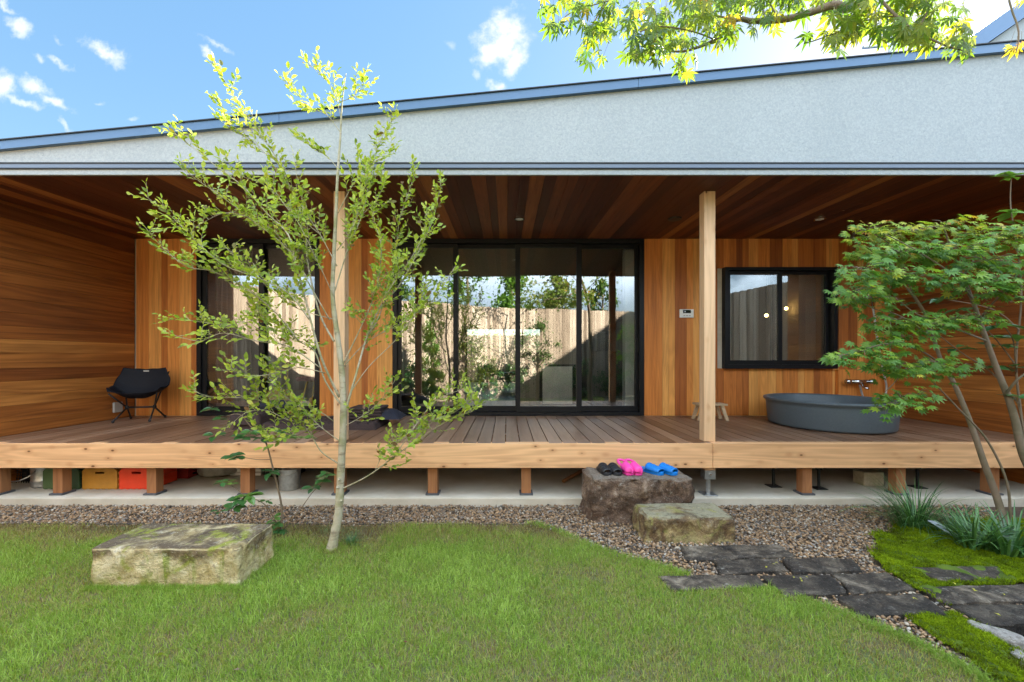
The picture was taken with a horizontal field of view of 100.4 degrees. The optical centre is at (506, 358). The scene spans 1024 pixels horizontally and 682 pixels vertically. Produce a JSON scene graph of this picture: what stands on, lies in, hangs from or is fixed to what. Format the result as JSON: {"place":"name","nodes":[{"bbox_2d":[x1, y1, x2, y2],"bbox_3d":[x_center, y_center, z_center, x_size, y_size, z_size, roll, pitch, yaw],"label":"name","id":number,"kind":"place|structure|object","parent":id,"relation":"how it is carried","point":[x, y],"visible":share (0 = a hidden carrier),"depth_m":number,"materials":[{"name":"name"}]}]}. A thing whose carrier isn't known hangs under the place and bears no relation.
{"place":"outdoors","nodes":[
{"label":"outdoors","id":0,"kind":"place"},
{"bbox_2d":[197,468,236,476],"bbox_3d":[-3.119,1.120,4.621,0.402,0.300,0.321,0,0,0],"label":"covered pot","id":1,"kind":"object","parent":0,"point":[210,472],"visible":0.27,"depth_m":4.49,"materials":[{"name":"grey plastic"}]},
{"bbox_2d":[252,369,290,405],"bbox_3d":[-3.700,0.474,6.707,0.500,0.610,0.415,0,0,0],"label":"yellow chair","id":2,"kind":"object","parent":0,"point":[270,395],"visible":0.28,"depth_m":6.51,"materials":[{"name":"plastic"}]},
{"bbox_2d":[265,468,304,476],"bbox_3d":[-2.420,1.173,4.662,0.320,0.199,0.275,0,0,0],"label":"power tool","id":3,"kind":"object","parent":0,"point":[302,471],"visible":0.03,"depth_m":4.55,"materials":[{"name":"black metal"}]},
{"bbox_2d":[0,519,1002,681],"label":"lawn","id":4,"kind":"structure","parent":0,"point":[626,679],"depth_m":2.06,"materials":[{"name":"plant"}]},
{"bbox_2d":[75,583,240,593],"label":"grass","id":5,"kind":"structure","parent":4,"relation":"on","point":[88,586],"depth_m":2.45,"materials":[{"name":"green plant"}]},
{"bbox_2d":[90,523,273,587],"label":"stone block","id":6,"kind":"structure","parent":4,"relation":"on","point":[196,554],"depth_m":2.49,"materials":[{"name":"beige stone"}]},
{"bbox_2d":[1,523,527,524],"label":"lawn edging","id":7,"kind":"object","parent":4,"relation":"on","point":[222,523],"visible":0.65,"depth_m":3.43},
{"bbox_2d":[199,406,335,535],"bbox_3d":[-1.802,0.855,3.207,1.023,0.973,0.321,0,0,-6],"label":"leafy shrub","id":8,"kind":"object","parent":4,"relation":"on","point":[249,498],"visible":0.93,"depth_m":3.22,"materials":[{"name":"green plant"}]},
{"bbox_2d":[126,46,484,551],"bbox_3d":[-1.393,-0.352,2.894,2.538,3.646,0.943,0,0,0],"label":"slim tree","id":9,"kind":"object","parent":4,"relation":"on","point":[343,402],"visible":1,"depth_m":2.90,"materials":[{"name":"green plant"}]},
{"bbox_2d":[311,540,348,554],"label":"grass","id":10,"kind":"structure","parent":4,"relation":"on","point":[334,551],"depth_m":2.97,"materials":[{"name":"green plant"}]},
{"bbox_2d":[339,529,366,547],"bbox_3d":[-1.111,1.292,3.060,0.209,0.105,0.205,0,0,0],"label":"grass tuft","id":11,"kind":"object","parent":4,"relation":"on","point":[350,540],"visible":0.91,"depth_m":3.08,"materials":[{"name":"green plant"}]},
{"bbox_2d":[904,609,1023,681],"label":"moss","id":12,"kind":"object","parent":4,"relation":"on","point":[1011,665],"visible":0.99,"depth_m":1.98,"materials":[{"name":"green plant"}]},
{"bbox_2d":[0,0,1021,334],"label":"sky","id":13,"kind":"structure","parent":0,"point":[66,65],"materials":[{"name":"blue"}]},
{"bbox_2d":[0,507,1023,670],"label":"gravel bed","id":14,"kind":"object","parent":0,"point":[1017,513],"depth_m":3.52,"materials":[{"name":"gravel"}]},
{"bbox_2d":[579,467,694,525],"bbox_3d":[1.091,1.205,3.661,0.921,0.460,0.452,0,0,0],"label":"step stone","id":15,"kind":"object","parent":14,"relation":"on","point":[610,499],"visible":0.62,"depth_m":3.48,"materials":[{"name":"stone"}]},
{"bbox_2d":[596,462,611,475],"bbox_3d":[0.837,0.947,3.685,0.093,0.081,0.235,0,0,-6],"label":"sandal","id":16,"kind":"object","parent":15,"relation":"on","point":[603,468],"visible":1,"depth_m":3.62,"materials":[{"name":"black plastic"}]},
{"bbox_2d":[608,462,621,475],"bbox_3d":[0.923,0.947,3.685,0.093,0.081,0.235,0,0,-6],"label":"sandal","id":17,"kind":"object","parent":15,"relation":"on","point":[615,469],"visible":0.84,"depth_m":3.61,"materials":[{"name":"black plastic"}]},
{"bbox_2d":[617,458,633,475],"bbox_3d":[1.026,0.941,3.677,0.095,0.093,0.267,0,0,-10],"label":"sandal","id":18,"kind":"object","parent":15,"relation":"on","point":[627,468],"visible":0.94,"depth_m":3.61,"materials":[{"name":"pink plastic"}]},
{"bbox_2d":[625,459,642,475],"bbox_3d":[1.098,0.941,3.677,0.095,0.093,0.267,0,0,-12],"label":"sandal","id":19,"kind":"object","parent":15,"relation":"on","point":[638,469],"visible":0.82,"depth_m":3.60,"materials":[{"name":"pink plastic"}]},
{"bbox_2d":[641,462,664,475],"bbox_3d":[1.249,0.947,3.685,0.099,0.081,0.240,0,0,-32],"label":"sandal","id":20,"kind":"object","parent":15,"relation":"on","point":[651,468],"visible":0.95,"depth_m":3.63,"materials":[{"name":"blue plastic"}]},
{"bbox_2d":[659,462,677,475],"bbox_3d":[1.367,0.947,3.685,0.099,0.081,0.240,0,0,-30],"label":"sandal","id":21,"kind":"object","parent":15,"relation":"on","point":[670,470],"visible":0.82,"depth_m":3.61,"materials":[{"name":"blue plastic"}]},
{"bbox_2d":[632,503,735,544],"bbox_3d":[1.338,1.287,3.277,0.712,0.270,0.396,0,0,0],"label":"step stone","id":22,"kind":"object","parent":14,"relation":"on","point":[702,523],"visible":0.82,"depth_m":3.11,"materials":[{"name":"beige stone"}]},
{"bbox_2d":[658,575,764,591],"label":"paving slab","id":23,"kind":"structure","parent":14,"relation":"on","point":[704,582],"depth_m":2.53,"materials":[{"name":"grey stone"}]},
{"bbox_2d":[680,545,796,562],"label":"paving slab","id":24,"kind":"structure","parent":14,"relation":"on","point":[698,554],"depth_m":2.90,"materials":[{"name":"grey stone"}]},
{"bbox_2d":[714,559,788,575],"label":"paving slab","id":25,"kind":"structure","parent":14,"relation":"on","point":[741,567],"depth_m":2.69,"materials":[{"name":"grey stone"}]},
{"bbox_2d":[759,575,846,598],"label":"paving slab","id":26,"kind":"structure","parent":14,"relation":"on","point":[828,586],"depth_m":2.48,"materials":[{"name":"grey stone"}]},
{"bbox_2d":[782,557,861,574],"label":"paving slab","id":27,"kind":"structure","parent":14,"relation":"on","point":[812,566],"depth_m":2.71,"materials":[{"name":"grey stone"}]},
{"bbox_2d":[830,572,915,595],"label":"paving slab","id":28,"kind":"structure","parent":14,"relation":"on","point":[884,583],"depth_m":2.49,"materials":[{"name":"grey stone"}]},
{"bbox_2d":[835,593,946,619],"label":"paving slab","id":29,"kind":"structure","parent":14,"relation":"on","point":[875,605],"depth_m":2.29,"materials":[{"name":"grey stone"}]},
{"bbox_2d":[867,516,1023,605],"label":"moss","id":30,"kind":"object","parent":14,"relation":"on","point":[929,554],"visible":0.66,"depth_m":2.82,"materials":[{"name":"green plant"}]},
{"bbox_2d":[928,520,950,534],"bbox_3d":[3.265,1.282,3.137,0.043,0.115,0.245,0,0,-35],"label":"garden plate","id":31,"kind":"object","parent":30,"relation":"on","point":[933,522],"visible":0.29,"depth_m":3.19,"materials":[{"name":"grey stone"}]},
{"bbox_2d":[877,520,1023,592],"bbox_3d":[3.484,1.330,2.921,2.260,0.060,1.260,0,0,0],"label":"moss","id":32,"kind":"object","parent":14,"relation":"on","point":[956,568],"visible":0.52,"depth_m":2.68,"materials":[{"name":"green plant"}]},
{"bbox_2d":[839,469,999,544],"bbox_3d":[3.213,1.129,3.379,0.874,0.432,0.928,0,0,-43],"label":"grass clump","id":33,"kind":"object","parent":32,"relation":"on","point":[908,515],"visible":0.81,"depth_m":3.37,"materials":[{"name":"green plant"}]},
{"bbox_2d":[819,214,1023,525],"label":"maple tree","id":34,"kind":"object","parent":32,"relation":"on","point":[928,256],"visible":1,"depth_m":2.99,"materials":[{"name":"green plant"}]},
{"bbox_2d":[910,492,998,534],"bbox_3d":[3.407,1.206,3.265,0.668,0.279,0.484,0,0,36],"label":"grass clump","id":35,"kind":"object","parent":32,"relation":"on","point":[965,516],"visible":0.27,"depth_m":3.26,"materials":[{"name":"green plant"}]},
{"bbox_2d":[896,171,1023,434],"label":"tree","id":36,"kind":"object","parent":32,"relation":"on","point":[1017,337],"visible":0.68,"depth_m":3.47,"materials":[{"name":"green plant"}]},
{"bbox_2d":[904,502,1023,551],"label":"grass clump","id":37,"kind":"object","parent":32,"relation":"on","point":[974,533],"visible":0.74,"depth_m":3.00,"materials":[{"name":"green plant"}]},
{"bbox_2d":[945,500,1023,557],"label":"grass clump","id":38,"kind":"object","parent":32,"relation":"on","point":[1008,550],"visible":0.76,"depth_m":2.90,"materials":[{"name":"green plant"}]},
{"bbox_2d":[912,566,999,584],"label":"paving slab","id":39,"kind":"structure","parent":14,"relation":"on","point":[942,574],"depth_m":2.62,"materials":[{"name":"grey stone"}]},
{"bbox_2d":[919,584,1023,608],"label":"paving slab","id":40,"kind":"structure","parent":14,"relation":"on","point":[982,595],"depth_m":2.38,"materials":[{"name":"grey stone"}]},
{"bbox_2d":[949,604,1023,634],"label":"paving slab","id":41,"kind":"structure","parent":14,"relation":"on","point":[1011,618],"depth_m":2.20,"materials":[{"name":"grey stone"}]},
{"bbox_2d":[967,620,1023,649],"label":"pond rock","id":42,"kind":"object","parent":14,"relation":"on","point":[1011,637],"visible":0.49,"depth_m":2.02,"materials":[{"name":"grey stone"}]},
{"bbox_2d":[1009,647,1023,664],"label":"pond rock","id":43,"kind":"object","parent":14,"relation":"on","point":[1017,652],"visible":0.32,"depth_m":1.92,"materials":[{"name":"grey stone"}]},
{"bbox_2d":[520,352,575,403],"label":"kitchen island","id":44,"kind":"structure","parent":0,"point":[547,377],"depth_m":7.16,"materials":[{"name":"grey wood"}]},
{"bbox_2d":[622,249,633,405],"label":"white column","id":45,"kind":"structure","parent":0,"point":[627,327],"depth_m":6.30,"materials":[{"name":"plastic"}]},
{"bbox_2d":[537,0,1023,83],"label":"overhanging maple","id":46,"kind":"object","parent":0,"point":[902,31],"visible":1,"depth_m":1.65,"materials":[{"name":"green plant"}]},
{"bbox_2d":[977,671,1003,681],"bbox_3d":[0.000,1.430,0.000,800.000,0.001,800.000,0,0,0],"label":"ground","id":47,"kind":"structure","parent":0,"point":[991,677],"depth_m":1.91,"materials":[{"name":"green plant"}]},
{"bbox_2d":[467,330,539,379],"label":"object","id":48,"kind":"object","parent":47,"relation":"on","point":[487,349],"visible":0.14,"depth_m":18.00,"materials":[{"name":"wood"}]},
{"bbox_2d":[0,2,1023,483],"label":"house","id":49,"kind":"structure","parent":47,"relation":"on","point":[748,174],"depth_m":4.55,"materials":[{"name":"grey paint"}]},
{"bbox_2d":[113,402,122,412],"bbox_3d":[-5.014,0.632,5.500,0.028,0.130,0.120,0,0,0],"label":"wall outlet","id":50,"kind":"object","parent":49,"relation":"attached to","point":[117,406],"depth_m":5.48,"materials":[{"name":"paint"}]},
{"bbox_2d":[140,224,149,230],"bbox_3d":[-4.316,-1.550,5.100,0.108,0.086,0.060,0,0,0],"label":"spotlight","id":51,"kind":"object","parent":49,"relation":"attached to","point":[145,225],"visible":0.48,"depth_m":5.08,"materials":[{"name":"black metal"}]},
{"bbox_2d":[215,248,251,405],"bbox_3d":[-3.870,-0.390,6.030,0.503,2.300,0.094,0,0,0],"label":"glass door","id":52,"kind":"structure","parent":49,"relation":"hanging from","point":[230,301],"depth_m":6.02,"materials":[{"name":"clear glass"}]},
{"bbox_2d":[196,239,319,415],"bbox_3d":[-3.361,-0.418,5.835,1.658,2.392,0.150,0,0,0],"label":"sliding door","id":53,"kind":"structure","parent":49,"relation":"in","point":[202,276],"depth_m":5.79,"materials":[{"name":"black metal"}]},
{"bbox_2d":[296,375,314,405],"bbox_3d":[-3.000,0.532,6.800,0.500,0.504,0.500,0,0,0],"label":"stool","id":54,"kind":"object","parent":49,"relation":"on","point":[306,378],"visible":0.36,"depth_m":6.57,"materials":[{"name":"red wood"}]},
{"bbox_2d":[477,363,509,384],"bbox_3d":[-0.375,0.470,12.600,0.950,0.620,0.800,0,0,0],"label":"sofa","id":55,"kind":"object","parent":49,"relation":"on","point":[492,372],"visible":0.94,"depth_m":12.21,"materials":[{"name":"grey fabric"}]},
{"bbox_2d":[466,328,541,381],"bbox_3d":[-0.100,-0.108,14.080,2.500,1.784,0.120,0,0,0],"label":"far window","id":56,"kind":"structure","parent":49,"relation":"in","point":[466,328],"depth_m":14.02,"materials":[{"name":"black metal"}]},
{"bbox_2d":[498,372,514,389],"bbox_3d":[0.250,0.570,10.800,0.900,0.420,0.800,0,0,0],"label":"table","id":57,"kind":"object","parent":49,"relation":"on","point":[505,373],"visible":0.47,"depth_m":10.43,"materials":[{"name":"brown wood"}]},
{"bbox_2d":[392,239,643,415],"bbox_3d":[0.158,-0.418,5.835,3.399,2.392,0.150,0,0,0],"label":"sliding door","id":58,"kind":"structure","parent":49,"relation":"in","point":[636,244],"depth_m":5.79,"materials":[{"name":"black metal"}]},
{"bbox_2d":[514,217,524,220],"bbox_3d":[0.145,-1.581,4.850,0.116,0.009,0.116,0,0,0],"label":"ceiling light","id":59,"kind":"object","parent":49,"relation":"attached to","point":[519,218],"visible":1,"depth_m":4.84,"materials":[{"name":"silver metal"}]},
{"bbox_2d":[668,216,681,221],"bbox_3d":[1.910,-1.579,4.850,0.150,0.014,0.150,0,0,0],"label":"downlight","id":60,"kind":"object","parent":49,"relation":"attached to","point":[675,218],"visible":1,"depth_m":4.82,"materials":[{"name":"black metal"}]},
{"bbox_2d":[679,309,693,317],"bbox_3d":[2.425,-0.601,5.754,0.190,0.115,0.028,0,0,0],"label":"control panel","id":61,"kind":"object","parent":49,"relation":"attached to","point":[686,313],"visible":1,"depth_m":5.74,"materials":[{"name":"white plastic"}]},
{"bbox_2d":[764,274,767,316],"bbox_3d":[4.627,-1.180,7.600,0.060,0.900,0.060,0,0,0],"label":"pendant lamp","id":62,"kind":"object","parent":49,"relation":"hanging from","point":[766,315],"visible":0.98,"depth_m":7.59,"materials":[{"name":"white metal"}]},
{"bbox_2d":[722,267,837,368],"bbox_3d":[3.673,-0.537,5.795,1.505,1.359,0.190,0,0,0],"label":"window","id":63,"kind":"structure","parent":49,"relation":"in","point":[830,310],"depth_m":5.76,"materials":[{"name":"black metal"}]},
{"bbox_2d":[784,275,787,309],"bbox_3d":[5.175,-1.259,7.900,0.060,0.742,0.060,0,0,0],"label":"pendant lamp","id":64,"kind":"object","parent":49,"relation":"hanging from","point":[786,308],"visible":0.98,"depth_m":7.90,"materials":[{"name":"white glass"}]},
{"bbox_2d":[813,217,825,220],"bbox_3d":[3.559,-1.581,4.850,0.116,0.009,0.116,0,0,0],"label":"ceiling light","id":65,"kind":"object","parent":49,"relation":"attached to","point":[819,218],"visible":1,"depth_m":4.84,"materials":[{"name":"silver metal"}]},
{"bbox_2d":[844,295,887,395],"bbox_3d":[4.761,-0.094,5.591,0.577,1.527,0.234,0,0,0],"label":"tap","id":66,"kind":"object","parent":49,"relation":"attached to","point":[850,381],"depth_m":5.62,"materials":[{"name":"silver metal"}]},
{"bbox_2d":[862,39,943,51],"bbox_3d":[7.740,-4.340,8.000,2.124,3.560,0.067,0,0,0],"label":"roof aerial","id":67,"kind":"object","parent":49,"relation":"attached to","point":[870,47],"visible":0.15,"depth_m":7.98,"materials":[{"name":"metal"}]},
{"bbox_2d":[0,468,1023,506],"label":"concrete slab","id":68,"kind":"structure","parent":47,"relation":"on","point":[492,487],"depth_m":4.11,"materials":[{"name":"grey concrete"}]},
{"bbox_2d":[16,468,29,482],"bbox_3d":[-4.834,1.149,4.518,0.338,0.251,0.364,0,0,0],"label":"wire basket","id":69,"kind":"object","parent":68,"relation":"on","point":[25,472],"visible":0.2,"depth_m":4.35,"materials":[{"name":"black metal"}]},
{"bbox_2d":[11,468,45,487],"bbox_3d":[-4.640,1.146,4.202,0.188,0.248,0.291,0,0,23],"label":"watering can","id":70,"kind":"object","parent":68,"relation":"on","point":[36,477],"visible":0.42,"depth_m":4.17,"materials":[{"name":"metal"}]},
{"bbox_2d":[43,468,84,488],"bbox_3d":[-4.321,1.171,4.290,0.358,0.205,0.300,0,0,0],"label":"plastic crate","id":71,"kind":"object","parent":68,"relation":"on","point":[48,478],"visible":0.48,"depth_m":4.14,"materials":[{"name":"green plastic"}]},
{"bbox_2d":[82,468,121,488],"bbox_3d":[-3.946,1.171,4.290,0.348,0.205,0.300,0,0,0],"label":"plastic crate","id":72,"kind":"object","parent":68,"relation":"on","point":[100,478],"visible":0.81,"depth_m":4.14,"materials":[{"name":"yellow plastic"}]},
{"bbox_2d":[119,468,176,488],"bbox_3d":[-3.591,1.171,4.290,0.338,0.205,0.300,0,0,0],"label":"plastic crate","id":73,"kind":"object","parent":68,"relation":"on","point":[132,478],"visible":0.68,"depth_m":4.14,"materials":[{"name":"red plastic"}]},
{"bbox_2d":[177,468,197,477],"bbox_3d":[-3.550,1.208,4.900,0.400,0.124,0.800,0,0,0],"label":"plastic crate","id":74,"kind":"object","parent":68,"relation":"on","point":[186,472],"visible":0.16,"depth_m":4.50,"materials":[{"name":"red plastic"}]},
{"bbox_2d":[230,468,264,474],"bbox_3d":[-2.830,1.153,4.781,0.340,0.239,0.338,0,0,0],"label":"storage box","id":75,"kind":"object","parent":68,"relation":"on","point":[258,471],"visible":0.14,"depth_m":4.62,"materials":[{"name":"white plastic"}]},
{"bbox_2d":[277,468,300,490],"bbox_3d":[-2.115,1.167,4.160,0.218,0.209,0.218,0,0,0],"label":"bucket","id":76,"kind":"object","parent":68,"relation":"on","point":[289,479],"visible":0.77,"depth_m":4.08,"materials":[{"name":"metal"}]},
{"bbox_2d":[0,416,1023,495],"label":"veranda deck","id":77,"kind":"structure","parent":68,"relation":"on","point":[156,445],"depth_m":3.90,"materials":[{"name":"wood"}]},
{"bbox_2d":[106,367,170,422],"bbox_3d":[-4.570,0.449,5.320,0.591,0.660,0.410,0,0,-16],"label":"camp chair","id":78,"kind":"object","parent":77,"relation":"on","point":[133,383],"visible":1,"depth_m":5.38,"materials":[{"name":"black fabric"}]},
{"bbox_2d":[227,409,389,429],"bbox_3d":[-2.220,0.689,4.900,1.600,0.180,0.600,0,0,0],"label":"floor cushion","id":79,"kind":"object","parent":77,"relation":"on","point":[262,418],"visible":0.43,"depth_m":4.64,"materials":[{"name":"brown fabric"}]},
{"bbox_2d":[260,400,295,409],"bbox_3d":[-2.601,0.533,4.862,0.369,0.122,0.115,0,0,-6],"label":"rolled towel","id":80,"kind":"object","parent":79,"relation":"on","point":[263,406],"visible":0.35,"depth_m":4.82,"materials":[{"name":"grey fabric"}]},
{"bbox_2d":[349,405,388,418],"bbox_3d":[-1.600,0.625,4.970,0.400,0.133,0.340,0,0,0],"label":"folded blanket","id":81,"kind":"object","parent":79,"relation":"on","point":[357,409],"visible":0.51,"depth_m":4.80,"materials":[{"name":"grey fabric"}]},
{"bbox_2d":[376,408,406,419],"bbox_3d":[-1.330,0.637,4.960,0.260,0.106,0.360,0,0,0],"label":"pillow","id":82,"kind":"object","parent":79,"relation":"on","point":[391,414],"visible":0.93,"depth_m":4.84,"materials":[{"name":"blue fabric"}]},
{"bbox_2d":[691,402,728,420],"bbox_3d":[2.570,0.674,5.400,0.390,0.208,0.200,0,0,0],"label":"bath stool","id":83,"kind":"object","parent":77,"relation":"on","point":[717,408],"visible":0.72,"depth_m":5.46,"materials":[{"name":"brown wood"}]},
{"bbox_2d":[763,393,899,433],"bbox_3d":[3.730,0.619,4.960,1.241,0.314,1.408,0,0,0],"label":"bathtub","id":84,"kind":"object","parent":77,"relation":"on","point":[836,413],"visible":0.91,"depth_m":4.53,"materials":[{"name":"grey ceramic"}]},
{"bbox_2d":[562,468,583,482],"bbox_3d":[0.734,1.240,4.550,0.029,0.062,0.510,0,0,38],"label":"wood offcut","id":85,"kind":"object","parent":68,"relation":"on","point":[566,479],"visible":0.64,"depth_m":4.48,"materials":[{"name":"brown wood"}]},
{"bbox_2d":[853,469,883,485],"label":"concrete block","id":86,"kind":"structure","parent":68,"relation":"on","point":[862,476],"depth_m":4.25,"materials":[{"name":"beige concrete"}]}
]}

